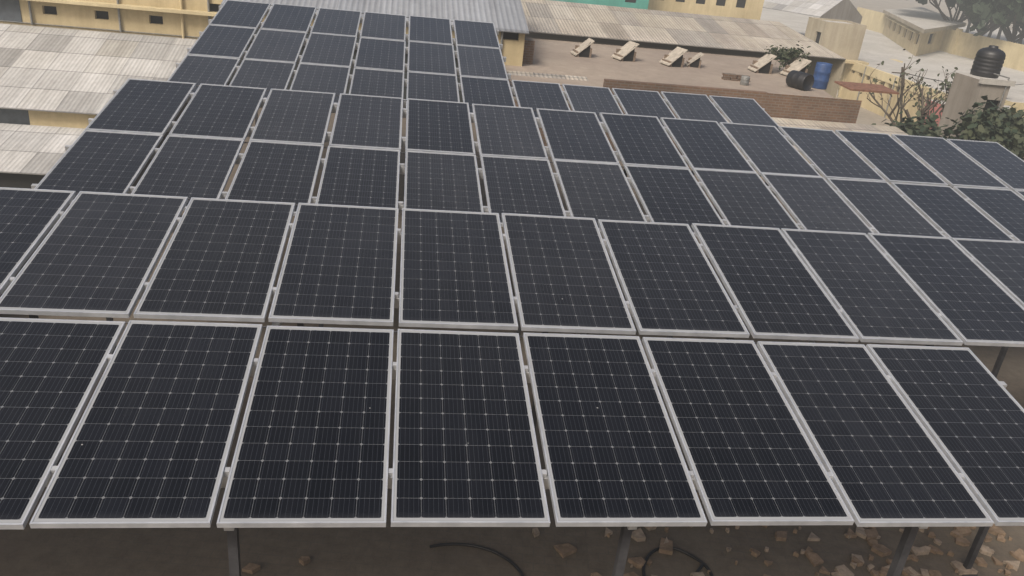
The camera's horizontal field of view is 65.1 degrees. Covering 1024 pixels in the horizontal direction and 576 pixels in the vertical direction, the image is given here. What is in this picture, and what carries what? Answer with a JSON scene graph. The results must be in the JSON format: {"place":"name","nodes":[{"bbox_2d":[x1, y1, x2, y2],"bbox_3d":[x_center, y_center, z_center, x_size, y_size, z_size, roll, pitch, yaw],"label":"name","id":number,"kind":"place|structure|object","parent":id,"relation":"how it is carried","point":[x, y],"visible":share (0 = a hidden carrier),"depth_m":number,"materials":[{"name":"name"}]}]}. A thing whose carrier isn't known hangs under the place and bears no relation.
{"place":"outdoors","nodes":[
{"label":"outdoors","id":0,"kind":"place"},
{"bbox_2d":[0,108,96,127],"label":"shed wall","id":1,"kind":"structure","parent":0,"point":[40,118],"depth_m":28.99,"materials":[{"name":"beige paint"}]},
{"bbox_2d":[0,24,196,114],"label":"shed roof","id":2,"kind":"structure","parent":1,"relation":"on","point":[46,69],"depth_m":31.42,"materials":[{"name":"grey metal"}]},
{"bbox_2d":[0,103,187,296],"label":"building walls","id":3,"kind":"structure","parent":0,"point":[175,119],"depth_m":19.99,"materials":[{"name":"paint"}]},
{"bbox_2d":[0,108,1023,575],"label":"roof slab","id":4,"kind":"structure","parent":3,"relation":"on","point":[386,550],"depth_m":8.49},
{"bbox_2d":[227,29,462,101],"bbox_3d":[-5.211,-7.240,26.313,8.400,2.150,1.694,2,25,-8],"label":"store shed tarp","id":5,"kind":"object","parent":4,"relation":"on","point":[351,73],"visible":0.04,"depth_m":25.76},
{"bbox_2d":[167,0,784,260],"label":"solar table","id":6,"kind":"object","parent":4,"relation":"on","point":[271,56],"visible":0.86,"depth_m":16.35,"materials":[{"name":"metal"}]},
{"bbox_2d":[430,543,523,575],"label":"black hose","id":7,"kind":"object","parent":4,"relation":"on","point":[483,548],"visible":1,"depth_m":8.37,"materials":[{"name":"rubber"}]},
{"bbox_2d":[0,187,1023,575],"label":"solar table","id":8,"kind":"object","parent":4,"relation":"on","point":[912,439],"visible":1,"depth_m":6.22,"materials":[{"name":"glass"}]},
{"bbox_2d":[31,78,1023,398],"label":"solar table","id":9,"kind":"object","parent":4,"relation":"on","point":[893,184],"visible":0.85,"depth_m":11.49,"materials":[{"name":"glass"}]},
{"bbox_2d":[242,492,1023,575],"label":"fallen leaves","id":10,"kind":"object","parent":4,"relation":"on","point":[871,535],"visible":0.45,"depth_m":8.82,"materials":[{"name":"brown plant"}]},
{"bbox_2d":[642,547,712,575],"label":"black hose loop","id":11,"kind":"object","parent":4,"relation":"on","point":[701,562],"visible":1,"depth_m":8.52,"materials":[{"name":"rubber"}]},
{"bbox_2d":[0,0,1021,233],"bbox_3d":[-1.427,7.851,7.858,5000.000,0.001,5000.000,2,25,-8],"label":"ground","id":12,"kind":"structure","parent":0,"point":[866,116],"depth_m":189.20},
{"bbox_2d":[0,123,84,188],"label":"corrugated roof","id":13,"kind":"structure","parent":12,"relation":"on","point":[30,155],"depth_m":27.44,"materials":[{"name":"paint"}]},
{"bbox_2d":[0,0,222,38],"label":"building","id":14,"kind":"structure","parent":12,"relation":"on","point":[183,18],"depth_m":33.62,"materials":[{"name":"paint"}]},
{"bbox_2d":[262,15,534,65],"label":"gable wall","id":15,"kind":"structure","parent":12,"relation":"on","point":[518,49],"depth_m":27.52,"materials":[{"name":"paint"}]},
{"bbox_2d":[220,0,528,33],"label":"sheet roof","id":16,"kind":"structure","parent":15,"relation":"on","point":[505,15],"depth_m":27.56,"materials":[{"name":"grey metal"}]},
{"bbox_2d":[0,0,1009,117],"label":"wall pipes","id":17,"kind":"object","parent":12,"relation":"on","point":[119,16],"depth_m":33.69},
{"bbox_2d":[552,0,648,8],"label":"teal building","id":18,"kind":"structure","parent":12,"relation":"on","point":[640,4],"depth_m":69.08,"materials":[{"name":"paint"}]},
{"bbox_2d":[506,70,930,183],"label":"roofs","id":19,"kind":"structure","parent":12,"relation":"on","point":[834,126],"depth_m":25.54,"materials":[{"name":"paint"}]},
{"bbox_2d":[763,0,861,23],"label":"grey gable shed","id":20,"kind":"structure","parent":12,"relation":"on","point":[847,10],"depth_m":97.84,"materials":[{"name":"paint"}]},
{"bbox_2d":[760,8,1023,92],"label":"concrete roofs","id":21,"kind":"structure","parent":12,"relation":"on","point":[877,48],"depth_m":95.88,"materials":[{"name":"grey paint"}]},
{"bbox_2d":[805,17,866,59],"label":"stair tower","id":22,"kind":"structure","parent":21,"relation":"on","point":[843,38],"depth_m":62.92,"materials":[{"name":"paint"}]},
{"bbox_2d":[882,7,965,55],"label":"ochre building","id":23,"kind":"structure","parent":21,"relation":"on","point":[930,27],"depth_m":106.25,"materials":[{"name":"paint"}]},
{"bbox_2d":[886,17,918,33],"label":"building shade","id":24,"kind":"object","parent":23,"relation":"on","point":[902,24],"visible":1,"depth_m":107.17,"materials":[{"name":"beige paint"}]},
{"bbox_2d":[857,7,1023,71],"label":"boundary wall","id":25,"kind":"structure","parent":21,"relation":"on","point":[958,42],"depth_m":102.83,"materials":[{"name":"beige paint"}]},
{"bbox_2d":[956,2,970,32],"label":"tree","id":26,"kind":"object","parent":21,"relation":"on","point":[968,27],"visible":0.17,"depth_m":127.20,"materials":[{"name":"grey plant"}]},
{"bbox_2d":[915,0,1016,21],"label":"tree","id":27,"kind":"object","parent":21,"relation":"on","point":[952,4],"visible":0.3,"depth_m":111.92,"materials":[{"name":"green plant"}]},
{"bbox_2d":[961,4,1007,35],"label":"tree","id":28,"kind":"object","parent":21,"relation":"on","point":[988,28],"visible":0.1,"depth_m":106.47,"materials":[{"name":"grey plant"}]},
{"bbox_2d":[964,0,1023,35],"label":"tree","id":29,"kind":"object","parent":21,"relation":"on","point":[984,11],"visible":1,"depth_m":95.41,"materials":[{"name":"green plant"}]},
{"bbox_2d":[891,67,909,120],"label":"pole","id":30,"kind":"object","parent":12,"relation":"on","point":[901,87],"visible":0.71,"depth_m":41.89,"materials":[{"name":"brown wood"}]},
{"bbox_2d":[899,73,1021,134],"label":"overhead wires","id":31,"kind":"object","parent":30,"relation":"hanging from","point":[926,78],"visible":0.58,"depth_m":42.47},
{"bbox_2d":[860,49,957,124],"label":"bare tree","id":32,"kind":"object","parent":12,"relation":"on","point":[923,107],"visible":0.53,"depth_m":40.71,"materials":[{"name":"brown plant"}]},
{"bbox_2d":[871,110,961,139],"bbox_3d":[16.621,-5.029,34.020,4.573,4.999,4.004,-6,27,-24],"label":"bush","id":33,"kind":"object","parent":12,"relation":"on","point":[918,129],"visible":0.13,"depth_m":33.03,"materials":[{"name":"green plant"}]},
{"bbox_2d":[840,62,1011,122],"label":"wall","id":34,"kind":"structure","parent":12,"relation":"on","point":[855,71],"depth_m":59.14,"materials":[{"name":"beige paint"}]},
{"bbox_2d":[938,72,1023,228],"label":"tank stand","id":35,"kind":"object","parent":12,"relation":"on","point":[967,91],"visible":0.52,"depth_m":34.27,"materials":[{"name":"grey paint"}]},
{"bbox_2d":[970,45,1005,78],"bbox_3d":[20.571,-9.796,34.602,1.154,1.288,1.154,2,25,-8],"label":"water tank","id":36,"kind":"object","parent":35,"relation":"on","point":[988,62],"visible":0.99,"depth_m":34.25,"materials":[{"name":"black plastic"}]},
{"bbox_2d":[947,95,1023,160],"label":"bush","id":37,"kind":"object","parent":12,"relation":"on","point":[1004,128],"visible":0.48,"depth_m":31.98,"materials":[{"name":"green plant"}]},
{"bbox_2d":[956,0,1023,42],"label":"tree","id":38,"kind":"object","parent":12,"relation":"on","point":[1010,36],"visible":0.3,"depth_m":101.20,"materials":[{"name":"green plant"}]},
{"bbox_2d":[985,20,999,37],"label":"tree","id":39,"kind":"object","parent":12,"relation":"on","point":[992,30],"visible":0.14,"depth_m":115.25,"materials":[{"name":"grey plant"}]},
{"bbox_2d":[996,27,1001,39],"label":"tree","id":40,"kind":"object","parent":12,"relation":"on","point":[999,33],"visible":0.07,"depth_m":124.17,"materials":[{"name":"grey plant"}]},
{"bbox_2d":[1018,27,1023,43],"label":"tree","id":41,"kind":"object","parent":12,"relation":"on","point":[1020,41],"visible":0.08,"depth_m":112.12,"materials":[{"name":"grey plant"}]},
{"bbox_2d":[505,32,861,154],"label":"flat roof","id":42,"kind":"structure","parent":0,"point":[773,94],"depth_m":28.76,"materials":[{"name":"concrete"}]},
{"bbox_2d":[570,38,594,57],"bbox_3d":[2.733,-9.356,31.194,0.689,0.654,0.736,0,25,-13],"label":"vent hood","id":43,"kind":"object","parent":42,"relation":"on","point":[583,49],"visible":1,"depth_m":31.04,"materials":[{"name":"concrete"}]},
{"bbox_2d":[611,41,638,61],"bbox_3d":[4.410,-9.253,31.323,0.725,0.688,0.774,-4,27,-21],"label":"vent hood","id":44,"kind":"object","parent":42,"relation":"on","point":[626,52],"visible":1,"depth_m":31.21,"materials":[{"name":"metal"}]},
{"bbox_2d":[659,47,687,66],"bbox_3d":[6.272,-9.001,31.224,0.713,0.677,0.762,-4,26,-21],"label":"vent hood","id":45,"kind":"object","parent":42,"relation":"on","point":[674,58],"visible":1,"depth_m":31.11,"materials":[{"name":"metal"}]},
{"bbox_2d":[684,52,703,67],"bbox_3d":[7.160,-9.006,31.610,0.566,0.538,0.605,5,25,-2],"label":"vent hood","id":46,"kind":"object","parent":42,"relation":"on","point":[695,61],"visible":1,"depth_m":31.46,"materials":[{"name":"metal"}]},
{"bbox_2d":[721,73,749,81],"bbox_3d":[8.245,-7.751,29.525,1.013,0.220,0.274,2,25,-8],"label":"brick pile","id":47,"kind":"object","parent":42,"relation":"on","point":[732,76],"visible":0.76,"depth_m":29.41,"materials":[{"name":"brown brick"}]},
{"bbox_2d":[740,76,749,85],"bbox_3d":[8.355,-7.441,28.782,0.310,0.300,0.310,2,25,-8],"label":"bucket","id":48,"kind":"object","parent":42,"relation":"on","point":[745,80],"visible":1,"depth_m":28.68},
{"bbox_2d":[747,54,776,73],"bbox_3d":[9.948,-8.976,31.982,0.771,0.717,0.821,2,25,-8],"label":"vent hood","id":49,"kind":"object","parent":42,"relation":"on","point":[763,64],"visible":1,"depth_m":31.82,"materials":[{"name":"metal"}]},
{"bbox_2d":[762,41,810,69],"bbox_3d":[11.077,-9.341,32.311,1.960,1.327,1.671,18,27,23],"label":"roof bush","id":50,"kind":"object","parent":42,"relation":"on","point":[783,57],"visible":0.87,"depth_m":32.03,"materials":[{"name":"green plant"}]},
{"bbox_2d":[780,57,811,75],"bbox_3d":[11.192,-8.701,31.687,0.746,0.709,0.797,-2,26,-18],"label":"vent hood","id":51,"kind":"object","parent":42,"relation":"on","point":[798,65],"visible":0.56,"depth_m":31.67,"materials":[{"name":"metal"}]},
{"bbox_2d":[786,70,813,90],"bbox_3d":[10.444,-7.529,29.102,0.621,0.621,0.800,-8,28,-29],"label":"black drum","id":52,"kind":"object","parent":42,"relation":"on","point":[799,80],"visible":1,"depth_m":28.89,"materials":[{"name":"plastic"}]},
{"bbox_2d":[812,62,832,89],"bbox_3d":[11.447,-7.850,29.673,0.600,0.900,0.600,2,25,-8],"label":"blue barrel","id":53,"kind":"object","parent":42,"relation":"on","point":[822,73],"visible":0.93,"depth_m":29.47,"materials":[{"name":"plastic"}]},
{"bbox_2d":[521,0,845,98],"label":"sheet roof","id":54,"kind":"structure","parent":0,"point":[623,23],"depth_m":37.36,"materials":[{"name":"paint"}]},
{"bbox_2d":[648,0,763,19],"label":"ochre building","id":55,"kind":"structure","parent":0,"point":[748,9],"depth_m":72.59,"materials":[{"name":"paint"}]},
{"bbox_2d":[836,59,868,96],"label":"wall","id":56,"kind":"structure","parent":0,"point":[847,61],"depth_m":63.90,"materials":[{"name":"beige paint"}]},
{"bbox_2d":[924,99,1010,128],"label":"pink house","id":57,"kind":"structure","parent":0,"point":[936,108],"depth_m":44.87,"materials":[{"name":"paint"}]}
]}

